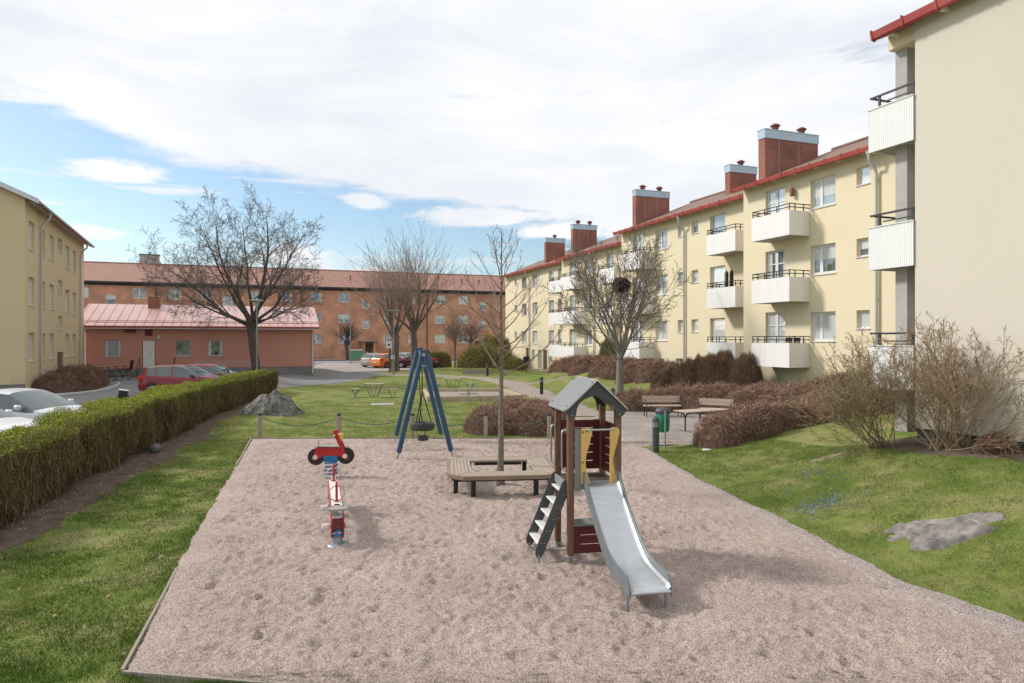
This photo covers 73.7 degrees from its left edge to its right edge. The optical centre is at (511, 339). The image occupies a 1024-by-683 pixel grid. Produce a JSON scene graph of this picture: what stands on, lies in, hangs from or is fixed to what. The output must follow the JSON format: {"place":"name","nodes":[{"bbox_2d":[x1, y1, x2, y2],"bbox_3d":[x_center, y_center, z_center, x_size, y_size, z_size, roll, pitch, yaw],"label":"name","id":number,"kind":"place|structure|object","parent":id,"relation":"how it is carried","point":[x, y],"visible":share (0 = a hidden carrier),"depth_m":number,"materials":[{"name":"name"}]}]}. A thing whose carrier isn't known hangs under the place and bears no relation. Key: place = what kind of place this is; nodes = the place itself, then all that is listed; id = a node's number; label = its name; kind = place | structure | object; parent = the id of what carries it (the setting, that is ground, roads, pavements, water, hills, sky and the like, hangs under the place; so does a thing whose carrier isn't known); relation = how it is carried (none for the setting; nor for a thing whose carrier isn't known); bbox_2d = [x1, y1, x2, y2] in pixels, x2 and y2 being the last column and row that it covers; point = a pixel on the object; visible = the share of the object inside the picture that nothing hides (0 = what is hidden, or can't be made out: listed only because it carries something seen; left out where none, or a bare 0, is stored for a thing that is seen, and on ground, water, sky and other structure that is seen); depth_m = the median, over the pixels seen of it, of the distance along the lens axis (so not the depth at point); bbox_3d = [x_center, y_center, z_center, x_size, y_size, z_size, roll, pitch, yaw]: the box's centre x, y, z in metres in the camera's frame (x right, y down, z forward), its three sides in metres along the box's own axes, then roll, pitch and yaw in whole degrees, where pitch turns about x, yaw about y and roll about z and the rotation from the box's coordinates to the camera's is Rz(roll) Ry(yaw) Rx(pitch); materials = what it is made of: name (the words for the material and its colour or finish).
{"place":"outdoors","nodes":[
{"label":"outdoors","id":0,"kind":"place"},
{"bbox_2d":[318,359,359,359],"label":"pavement","id":1,"kind":"structure","parent":0,"point":[337,359],"depth_m":86.51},
{"bbox_2d":[333,321,367,360],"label":"tree","id":2,"kind":"object","parent":1,"relation":"on","point":[346,341],"visible":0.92,"depth_m":85.81,"materials":[{"name":"brown plant"}]},
{"bbox_2d":[0,0,933,275],"label":"sky","id":3,"kind":"structure","parent":0,"point":[534,118],"materials":[{"name":"white"}]},
{"bbox_2d":[0,360,1023,682],"bbox_3d":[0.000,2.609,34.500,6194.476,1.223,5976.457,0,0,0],"label":"ground","id":4,"kind":"structure","parent":0,"point":[320,394],"depth_m":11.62,"materials":[{"name":"green plant"}]},
{"bbox_2d":[0,181,94,388],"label":"apartment building","id":5,"kind":"structure","parent":4,"relation":"on","point":[42,249],"depth_m":34.93,"materials":[{"name":"paint"}]},
{"bbox_2d":[0,400,252,587],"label":"soil","id":6,"kind":"structure","parent":4,"relation":"on","point":[70,506],"depth_m":14.13,"materials":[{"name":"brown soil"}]},
{"bbox_2d":[118,389,128,398],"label":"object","id":7,"kind":"object","parent":6,"relation":"on","point":[123,393],"visible":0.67,"depth_m":19.83,"materials":[{"name":"black paint"}]},
{"bbox_2d":[0,368,278,527],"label":"hedge","id":8,"kind":"object","parent":6,"relation":"on","point":[52,456],"visible":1,"depth_m":15.81,"materials":[{"name":"green plant"}]},
{"bbox_2d":[150,443,160,452],"bbox_3d":[-9.720,2.970,18.600,0.277,0.280,0.273,0,0,0],"label":"ball","id":9,"kind":"object","parent":6,"relation":"on","point":[155,447],"visible":1,"depth_m":18.51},
{"bbox_2d":[0,469,264,682],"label":"grass","id":10,"kind":"structure","parent":4,"relation":"on","point":[62,635],"depth_m":8.73,"materials":[{"name":"green plant"}]},
{"bbox_2d":[84,297,319,376],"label":"building","id":11,"kind":"structure","parent":4,"relation":"on","point":[151,334],"depth_m":51.86,"materials":[{"name":"paint"}]},
{"bbox_2d":[105,340,120,356],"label":"window","id":12,"kind":"structure","parent":11,"relation":"in","point":[112,347],"depth_m":49.69,"materials":[{"name":"white glass"}]},
{"bbox_2d":[143,341,154,367],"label":"door","id":13,"kind":"structure","parent":11,"relation":"in","point":[148,346],"depth_m":50.39,"materials":[{"name":"white paint"}]},
{"bbox_2d":[174,340,190,356],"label":"window","id":14,"kind":"structure","parent":11,"relation":"in","point":[182,347],"depth_m":51.28,"materials":[{"name":"grey glass"}]},
{"bbox_2d":[208,340,222,355],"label":"window","id":15,"kind":"structure","parent":11,"relation":"in","point":[215,347],"depth_m":52.11,"materials":[{"name":"grey glass"}]},
{"bbox_2d":[61,360,388,404],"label":"parking lot","id":16,"kind":"structure","parent":4,"relation":"on","point":[323,376],"depth_m":48.57,"materials":[{"name":"grey asphalt"}]},
{"bbox_2d":[0,409,38,431],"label":"parked car","id":17,"kind":"object","parent":16,"relation":"on","point":[9,419],"visible":0.2,"depth_m":15.76,"materials":[{"name":"white paint"}]},
{"bbox_2d":[0,388,84,419],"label":"parked car","id":18,"kind":"object","parent":16,"relation":"on","point":[29,403],"visible":0.3,"depth_m":18.08,"materials":[{"name":"silver metal"}]},
{"bbox_2d":[31,360,112,393],"bbox_3d":[-24.481,2.189,38.133,4.492,1.972,9.326,0,0,0],"label":"shrub","id":19,"kind":"object","parent":16,"relation":"on","point":[74,378],"visible":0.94,"depth_m":36.36,"materials":[{"name":"brown plant"}]},
{"bbox_2d":[56,382,119,395],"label":"kerb","id":20,"kind":"structure","parent":16,"relation":"on","point":[91,391],"depth_m":35.26,"materials":[{"name":"concrete"}]},
{"bbox_2d":[110,360,133,379],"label":"bicycle","id":21,"kind":"object","parent":16,"relation":"on","point":[130,368],"visible":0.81,"depth_m":46.64,"materials":[{"name":"metal"}]},
{"bbox_2d":[137,364,219,391],"bbox_3d":[-16.275,2.016,34.201,4.290,1.514,2.020,0,0,3],"label":"parked car","id":22,"kind":"object","parent":16,"relation":"on","point":[159,375],"visible":0.45,"depth_m":33.46,"materials":[{"name":"red paint"}]},
{"bbox_2d":[190,364,237,375],"bbox_3d":[-16.125,2.075,37.001,4.290,1.514,2.020,0,0,3],"label":"parked car","id":23,"kind":"object","parent":16,"relation":"on","point":[215,369],"visible":0.14,"depth_m":36.38,"materials":[{"name":"grey paint"}]},
{"bbox_2d":[127,178,325,370],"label":"tree","id":24,"kind":"object","parent":16,"relation":"on","point":[249,323],"visible":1,"depth_m":46.80,"materials":[{"name":"brown plant"}]},
{"bbox_2d":[250,299,263,369],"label":"street lamp","id":25,"kind":"object","parent":16,"relation":"on","point":[256,301],"visible":0.91,"depth_m":43.46,"materials":[{"name":"grey metal"}]},
{"bbox_2d":[236,389,303,416],"bbox_3d":[-9.550,2.592,26.900,2.478,1.302,1.995,0,0,6],"label":"boulder","id":26,"kind":"object","parent":4,"relation":"on","point":[276,402],"visible":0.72,"depth_m":26.26,"materials":[{"name":"grey stone"}]},
{"bbox_2d":[84,252,504,359],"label":"brick building","id":27,"kind":"structure","parent":4,"relation":"on","point":[111,283],"depth_m":91.75,"materials":[{"name":"red brick"}]},
{"bbox_2d":[106,294,115,303],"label":"window","id":28,"kind":"structure","parent":27,"relation":"in","point":[110,298],"depth_m":81.92,"materials":[{"name":"white glass"}]},
{"bbox_2d":[133,288,145,298],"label":"window","id":29,"kind":"structure","parent":27,"relation":"in","point":[137,293],"depth_m":82.96,"materials":[{"name":"white glass"}]},
{"bbox_2d":[338,314,348,322],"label":"window","id":30,"kind":"structure","parent":27,"relation":"in","point":[341,317],"depth_m":91.52,"materials":[{"name":"grey glass"}]},
{"bbox_2d":[338,293,348,301],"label":"window","id":31,"kind":"structure","parent":27,"relation":"in","point":[340,295],"depth_m":91.52,"materials":[{"name":"grey glass"}]},
{"bbox_2d":[435,315,444,323],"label":"window","id":32,"kind":"structure","parent":27,"relation":"in","point":[437,317],"depth_m":96.17,"materials":[{"name":"grey glass"}]},
{"bbox_2d":[121,438,553,682],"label":"timber edging","id":33,"kind":"object","parent":4,"relation":"on","point":[124,670],"visible":0.51,"depth_m":6.30,"materials":[{"name":"brown wood"}]},
{"bbox_2d":[349,349,361,358],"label":"utility cabinet","id":34,"kind":"object","parent":4,"relation":"on","point":[356,353],"visible":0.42,"depth_m":88.29,"materials":[{"name":"green metal"}]},
{"bbox_2d":[314,363,422,371],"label":"parking bay","id":35,"kind":"object","parent":4,"relation":"on","point":[351,367],"visible":0.6,"depth_m":67.41,"materials":[{"name":"grey asphalt"}]},
{"bbox_2d":[360,353,379,366],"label":"parked car","id":36,"kind":"object","parent":35,"relation":"on","point":[365,360],"visible":0.21,"depth_m":71.47,"materials":[{"name":"grey paint"}]},
{"bbox_2d":[370,353,403,367],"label":"parked car","id":37,"kind":"object","parent":35,"relation":"on","point":[380,359],"visible":0.6,"depth_m":69.55,"materials":[{"name":"orange paint"}]},
{"bbox_2d":[399,356,437,367],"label":"parked car","id":38,"kind":"object","parent":35,"relation":"on","point":[405,362],"visible":0.42,"depth_m":69.41,"materials":[{"name":"red paint"}]},
{"bbox_2d":[363,383,383,396],"bbox_3d":[-7.400,2.735,36.595,1.000,0.749,0.690,0,0,0],"label":"picnic table","id":39,"kind":"object","parent":4,"relation":"on","point":[369,384],"visible":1,"depth_m":36.51,"materials":[{"name":"brown wood"}]},
{"bbox_2d":[386,339,396,371],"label":"notice post","id":40,"kind":"object","parent":4,"relation":"on","point":[389,344],"visible":0.94,"depth_m":60.46,"materials":[{"name":"grey metal"}]},
{"bbox_2d":[337,229,449,370],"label":"tree","id":41,"kind":"object","parent":4,"relation":"on","point":[394,289],"visible":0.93,"depth_m":61.81,"materials":[{"name":"brown plant"}]},
{"bbox_2d":[258,413,550,437],"bbox_3d":[-3.380,2.755,21.413,9.220,0.890,0.169,0,0,1],"label":"rope barrier","id":42,"kind":"object","parent":4,"relation":"on","point":[412,419],"visible":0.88,"depth_m":21.37,"materials":[{"name":"brown wood"}]},
{"bbox_2d":[343,212,472,368],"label":"tree","id":43,"kind":"object","parent":4,"relation":"on","point":[414,323],"visible":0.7,"depth_m":65.47,"materials":[{"name":"brown plant"}]},
{"bbox_2d":[429,350,451,366],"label":"shrub","id":44,"kind":"object","parent":4,"relation":"on","point":[444,358],"visible":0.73,"depth_m":71.42,"materials":[{"name":"green plant"}]},
{"bbox_2d":[440,313,470,367],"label":"tree","id":45,"kind":"object","parent":4,"relation":"on","point":[452,333],"visible":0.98,"depth_m":70.01,"materials":[{"name":"brown plant"}]},
{"bbox_2d":[454,321,484,345],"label":"tree","id":46,"kind":"object","parent":4,"relation":"on","point":[470,334],"visible":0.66,"depth_m":81.84,"materials":[{"name":"brown plant"}]},
{"bbox_2d":[423,389,523,401],"bbox_3d":[-2.412,3.020,37.154,4.973,0.360,5.757,0,0,-13],"label":"sandbox","id":47,"kind":"object","parent":4,"relation":"on","point":[449,395],"visible":0.56,"depth_m":36.54,"materials":[{"name":"beige sand"}]},
{"bbox_2d":[463,370,491,373],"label":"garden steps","id":48,"kind":"structure","parent":4,"relation":"on","point":[475,371],"depth_m":58.28,"materials":[{"name":"concrete"}]},
{"bbox_2d":[378,374,598,415],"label":"footpath","id":49,"kind":"structure","parent":4,"relation":"on","point":[533,392],"depth_m":41.96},
{"bbox_2d":[387,310,399,374],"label":"street lamp","id":50,"kind":"object","parent":49,"relation":"on","point":[393,341],"visible":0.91,"depth_m":57.35,"materials":[{"name":"metal"}]},
{"bbox_2d":[455,341,530,369],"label":"shrub","id":51,"kind":"object","parent":4,"relation":"on","point":[473,357],"visible":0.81,"depth_m":61.94,"materials":[{"name":"green plant"}]},
{"bbox_2d":[478,330,511,350],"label":"shrub","id":52,"kind":"object","parent":4,"relation":"on","point":[491,339],"visible":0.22,"depth_m":67.32,"materials":[{"name":"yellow plant"}]},
{"bbox_2d":[2,445,1018,682],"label":"fallen leaves","id":53,"kind":"object","parent":4,"relation":"on","point":[18,623],"visible":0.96,"depth_m":10.11,"materials":[{"name":"brown plant"}]},
{"bbox_2d":[461,393,575,436],"bbox_3d":[0.301,2.672,23.949,4.173,1.490,4.923,0,0,0],"label":"shrub","id":54,"kind":"object","parent":4,"relation":"on","point":[520,410],"visible":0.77,"depth_m":22.34,"materials":[{"name":"brown plant"}]},
{"bbox_2d":[500,234,603,368],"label":"apartment building","id":55,"kind":"structure","parent":4,"relation":"on","point":[548,317],"depth_m":65.80,"materials":[{"name":"paint"}]},
{"bbox_2d":[547,351,597,375],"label":"shrub","id":56,"kind":"object","parent":4,"relation":"on","point":[573,365],"visible":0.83,"depth_m":47.27,"materials":[{"name":"brown plant"}]},
{"bbox_2d":[127,439,1023,682],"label":"gravel play area","id":57,"kind":"object","parent":4,"relation":"on","point":[265,626],"visible":0.84,"depth_m":8.12,"materials":[{"name":"beige gravel"}]},
{"bbox_2d":[308,429,353,478],"bbox_3d":[-4.055,2.570,15.300,1.040,1.100,0.400,0,0,2],"label":"spring motorbike","id":58,"kind":"object","parent":57,"relation":"on","point":[330,454],"visible":0.8,"depth_m":15.25,"materials":[{"name":"red plastic"}]},
{"bbox_2d":[321,463,352,548],"bbox_3d":[-2.960,2.670,11.402,0.450,0.900,2.737,0,0,-16],"label":"spring seesaw","id":59,"kind":"object","parent":57,"relation":"on","point":[336,505],"visible":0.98,"depth_m":10.32,"materials":[{"name":"white plastic"}]},
{"bbox_2d":[394,347,452,458],"bbox_3d":[-2.552,1.690,19.311,1.515,2.905,3.468,0,0,-11],"label":"tyre swing","id":60,"kind":"object","parent":57,"relation":"on","point":[419,425],"visible":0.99,"depth_m":18.93,"materials":[{"name":"metal"}]},
{"bbox_2d":[431,224,564,486],"bbox_3d":[-0.372,0.422,14.464,2.646,5.657,2.631,0,0,-22],"label":"tree","id":61,"kind":"object","parent":57,"relation":"on","point":[500,464],"visible":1,"depth_m":14.49,"materials":[{"name":"brown plant"}]},
{"bbox_2d":[447,456,553,497],"bbox_3d":[-0.240,2.902,14.400,2.240,0.496,2.240,0,0,-6],"label":"tree bench","id":62,"kind":"object","parent":57,"relation":"on","point":[542,468],"visible":0.77,"depth_m":13.73,"materials":[{"name":"brown wood"}]},
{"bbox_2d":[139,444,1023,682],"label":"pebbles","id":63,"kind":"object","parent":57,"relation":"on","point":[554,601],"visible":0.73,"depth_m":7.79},
{"bbox_2d":[526,376,671,611],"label":"play tower","id":64,"kind":"structure","parent":57,"relation":"on","point":[635,566],"depth_m":9.45,"materials":[{"name":"metal"}]},
{"bbox_2d":[555,220,620,357],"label":"apartment building","id":65,"kind":"structure","parent":4,"relation":"on","point":[576,343],"depth_m":53.28,"materials":[{"name":"paint"}]},
{"bbox_2d":[597,338,616,357],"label":"shrub","id":66,"kind":"object","parent":4,"relation":"on","point":[606,344],"visible":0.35,"depth_m":46.13,"materials":[{"name":"green plant"}]},
{"bbox_2d":[540,216,691,395],"bbox_3d":[4.935,-1.585,33.487,6.604,9.269,6.606,0,0,31],"label":"tree","id":67,"kind":"object","parent":4,"relation":"on","point":[621,347],"visible":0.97,"depth_m":33.29,"materials":[{"name":"grey plant"}]},
{"bbox_2d":[610,277,631,294],"bbox_3d":[5.372,-2.621,33.313,1.085,0.942,1.110,0,0,0],"label":"bird nest","id":68,"kind":"object","parent":67,"relation":"in","point":[621,282],"visible":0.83,"depth_m":33.03,"materials":[{"name":"black wood"}]},
{"bbox_2d":[587,351,682,383],"bbox_3d":[7.499,2.013,39.464,5.666,2.563,11.952,0,0,0],"label":"shrub","id":69,"kind":"object","parent":4,"relation":"on","point":[635,371],"visible":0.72,"depth_m":38.40,"materials":[{"name":"brown plant"}]},
{"bbox_2d":[652,416,658,452],"bbox_3d":[3.950,2.655,18.750,0.195,1.090,0.195,0,0,0],"label":"bollard lamp","id":70,"kind":"object","parent":4,"relation":"on","point":[655,433],"visible":1,"depth_m":18.68,"materials":[{"name":"grey metal"}]},
{"bbox_2d":[655,407,670,447],"bbox_3d":[4.330,2.547,19.600,0.435,1.205,0.435,0,0,45],"label":"litter bin","id":71,"kind":"object","parent":4,"relation":"on","point":[663,414],"visible":0.94,"depth_m":19.43,"materials":[{"name":"green plastic"}]},
{"bbox_2d":[613,160,757,363],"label":"apartment building","id":72,"kind":"structure","parent":4,"relation":"on","point":[704,238],"depth_m":38.67,"materials":[{"name":"paint"}]},
{"bbox_2d":[657,321,666,340],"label":"window","id":73,"kind":"structure","parent":72,"relation":"in","point":[661,333],"depth_m":41.30,"materials":[{"name":"white glass"}]},
{"bbox_2d":[657,229,667,249],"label":"window","id":74,"kind":"structure","parent":72,"relation":"in","point":[663,239],"depth_m":41.30,"materials":[{"name":"grey glass"}]},
{"bbox_2d":[657,275,667,295],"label":"window","id":75,"kind":"structure","parent":72,"relation":"in","point":[663,291],"depth_m":41.27,"materials":[{"name":"white glass"}]},
{"bbox_2d":[712,213,724,232],"bbox_3d":[11.027,-6.030,36.225,0.050,1.200,1.254,0,0,-21],"label":"window","id":76,"kind":"structure","parent":72,"relation":"in","point":[718,221],"depth_m":36.32,"materials":[{"name":"white glass"}]},
{"bbox_2d":[712,266,724,287],"bbox_3d":[11.027,-3.280,36.225,0.050,1.200,1.254,0,0,-21],"label":"window","id":77,"kind":"structure","parent":72,"relation":"in","point":[718,272],"depth_m":36.32,"materials":[{"name":"white glass"}]},
{"bbox_2d":[712,318,724,340],"bbox_3d":[11.027,-0.530,36.225,0.050,1.200,1.254,0,0,-21],"label":"window","id":78,"kind":"structure","parent":72,"relation":"in","point":[718,324],"depth_m":36.32,"materials":[{"name":"white glass"}]},
{"bbox_2d":[650,348,763,390],"bbox_3d":[8.910,1.936,31.600,4.620,3.263,4.200,0,0,0],"label":"shrub","id":79,"kind":"object","parent":4,"relation":"on","point":[722,366],"visible":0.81,"depth_m":30.77,"materials":[{"name":"brown plant"}]},
{"bbox_2d":[608,377,851,416],"bbox_3d":[8.165,2.466,26.578,8.030,1.950,8.804,0,0,0],"label":"shrub","id":80,"kind":"object","parent":4,"relation":"on","point":[631,400],"visible":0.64,"depth_m":28.35,"materials":[{"name":"brown plant"}]},
{"bbox_2d":[687,392,844,448],"bbox_3d":[8.024,2.536,21.350,6.049,1.818,5.680,0,0,0],"label":"shrub","id":81,"kind":"object","parent":4,"relation":"on","point":[735,426],"visible":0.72,"depth_m":19.25,"materials":[{"name":"brown plant"}]},
{"bbox_2d":[732,123,894,385],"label":"apartment building","id":82,"kind":"structure","parent":4,"relation":"on","point":[813,282],"depth_m":28.36,"materials":[{"name":"paint"}]},
{"bbox_2d":[768,187,784,214],"bbox_3d":[11.874,-5.590,30.505,0.062,2.260,1.220,0,0,-21],"label":"balcony door","id":83,"kind":"structure","parent":82,"relation":"in","point":[776,197],"depth_m":30.54,"materials":[{"name":"white paint"}]},
{"bbox_2d":[768,249,784,277],"bbox_3d":[11.874,-2.840,30.505,0.062,2.260,1.220,0,0,-21],"label":"balcony door","id":84,"kind":"structure","parent":82,"relation":"in","point":[776,259],"depth_m":30.54,"materials":[{"name":"white paint"}]},
{"bbox_2d":[768,312,784,342],"bbox_3d":[11.874,-0.090,30.505,0.062,2.260,1.220,0,0,-21],"label":"balcony door","id":85,"kind":"structure","parent":82,"relation":"in","point":[776,320],"depth_m":30.54,"materials":[{"name":"white paint"}]},
{"bbox_2d":[809,175,835,209],"bbox_3d":[12.760,-6.013,27.920,0.225,1.235,1.372,0,0,-21],"label":"window","id":86,"kind":"structure","parent":82,"relation":"in","point":[824,189],"depth_m":28.00,"materials":[{"name":"white glass"}]},
{"bbox_2d":[809,243,835,275],"bbox_3d":[12.760,-3.262,27.920,0.225,1.235,1.372,0,0,-21],"label":"window","id":87,"kind":"structure","parent":82,"relation":"in","point":[824,256],"depth_m":28.00,"materials":[{"name":"white glass"}]},
{"bbox_2d":[809,311,835,341],"bbox_3d":[12.760,-0.513,27.920,0.225,1.235,1.372,0,0,-21],"label":"window","id":88,"kind":"structure","parent":82,"relation":"in","point":[824,323],"depth_m":28.01,"materials":[{"name":"white glass"}]},
{"bbox_2d":[855,238,867,257],"bbox_3d":[13.458,-3.503,26.071,0.225,0.735,0.666,0,0,-21],"label":"window","id":89,"kind":"structure","parent":82,"relation":"in","point":[863,243],"depth_m":26.21,"materials":[{"name":"white glass"}]},
{"bbox_2d":[855,165,869,186],"bbox_3d":[13.458,-6.252,26.071,0.225,0.735,0.666,0,0,-21],"label":"window","id":90,"kind":"structure","parent":82,"relation":"in","point":[864,172],"depth_m":26.17,"materials":[{"name":"white glass"}]},
{"bbox_2d":[859,310,869,328],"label":"window","id":91,"kind":"structure","parent":82,"relation":"in","point":[864,315],"depth_m":26.17,"materials":[{"name":"white glass"}]},
{"bbox_2d":[759,463,882,516],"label":"blue flowers","id":92,"kind":"object","parent":4,"relation":"on","point":[825,495],"visible":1,"depth_m":12.21,"materials":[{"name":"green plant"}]},
{"bbox_2d":[808,451,845,462],"bbox_3d":[6.981,2.579,14.974,0.977,0.252,0.427,0,0,-5],"label":"soil patch","id":93,"kind":"object","parent":4,"relation":"on","point":[831,456],"visible":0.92,"depth_m":14.93,"materials":[{"name":"brown soil"}]},
{"bbox_2d":[642,448,1023,638],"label":"gravel path edge","id":94,"kind":"object","parent":4,"relation":"on","point":[1001,621],"visible":1,"depth_m":8.77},
{"bbox_2d":[779,367,894,417],"bbox_3d":[11.690,2.148,25.024,4.221,2.439,6.711,0,0,0],"label":"shrub","id":95,"kind":"object","parent":4,"relation":"on","point":[819,381],"visible":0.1,"depth_m":25.74,"materials":[{"name":"brown plant"}]},
{"bbox_2d":[777,327,937,460],"bbox_3d":[8.017,1.139,14.826,3.688,2.862,2.978,0,0,-31],"label":"shrub","id":96,"kind":"object","parent":4,"relation":"on","point":[849,414],"visible":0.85,"depth_m":14.48,"materials":[{"name":"brown plant"}]},
{"bbox_2d":[883,512,1005,550],"bbox_3d":[6.300,2.912,10.100,1.848,0.772,1.260,0,0,24],"label":"flat rock","id":97,"kind":"object","parent":4,"relation":"on","point":[932,534],"visible":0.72,"depth_m":9.96,"materials":[{"name":"grey stone"}]},
{"bbox_2d":[867,0,1023,450],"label":"apartment building","id":98,"kind":"structure","parent":4,"relation":"on","point":[946,127],"depth_m":14.01,"materials":[{"name":"beige paint"}]},
{"bbox_2d":[878,437,1023,461],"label":"soil bed","id":99,"kind":"object","parent":4,"relation":"on","point":[911,443],"visible":0.59,"depth_m":13.56,"materials":[{"name":"brown soil"}]},
{"bbox_2d":[832,311,1023,456],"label":"shrub","id":100,"kind":"object","parent":99,"relation":"on","point":[948,401],"visible":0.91,"depth_m":13.32,"materials":[{"name":"plant"}]},
{"bbox_2d":[969,427,1021,455],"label":"shrub","id":101,"kind":"object","parent":99,"relation":"on","point":[992,450],"visible":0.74,"depth_m":12.63,"materials":[{"name":"brown plant"}]},
{"bbox_2d":[594,411,707,445],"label":"plaza","id":102,"kind":"structure","parent":0,"point":[636,425],"depth_m":24.12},
{"bbox_2d":[642,395,682,416],"bbox_3d":[6.020,2.678,27.310,1.500,0.846,0.539,0,0,-2],"label":"park bench","id":103,"kind":"object","parent":102,"relation":"on","point":[646,399],"visible":0.96,"depth_m":27.49,"materials":[{"name":"brown wood"}]},
{"bbox_2d":[673,408,724,432],"bbox_3d":[6.352,2.745,23.096,1.700,0.721,0.690,0,0,-26],"label":"garden table","id":104,"kind":"object","parent":102,"relation":"on","point":[689,411],"visible":0.81,"depth_m":22.92,"materials":[{"name":"brown wood"}]},
{"bbox_2d":[698,398,732,418],"bbox_3d":[7.754,2.678,26.009,1.250,0.846,0.540,0,0,22],"label":"park bench","id":105,"kind":"object","parent":102,"relation":"on","point":[709,401],"visible":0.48,"depth_m":26.18,"materials":[{"name":"brown wood"}]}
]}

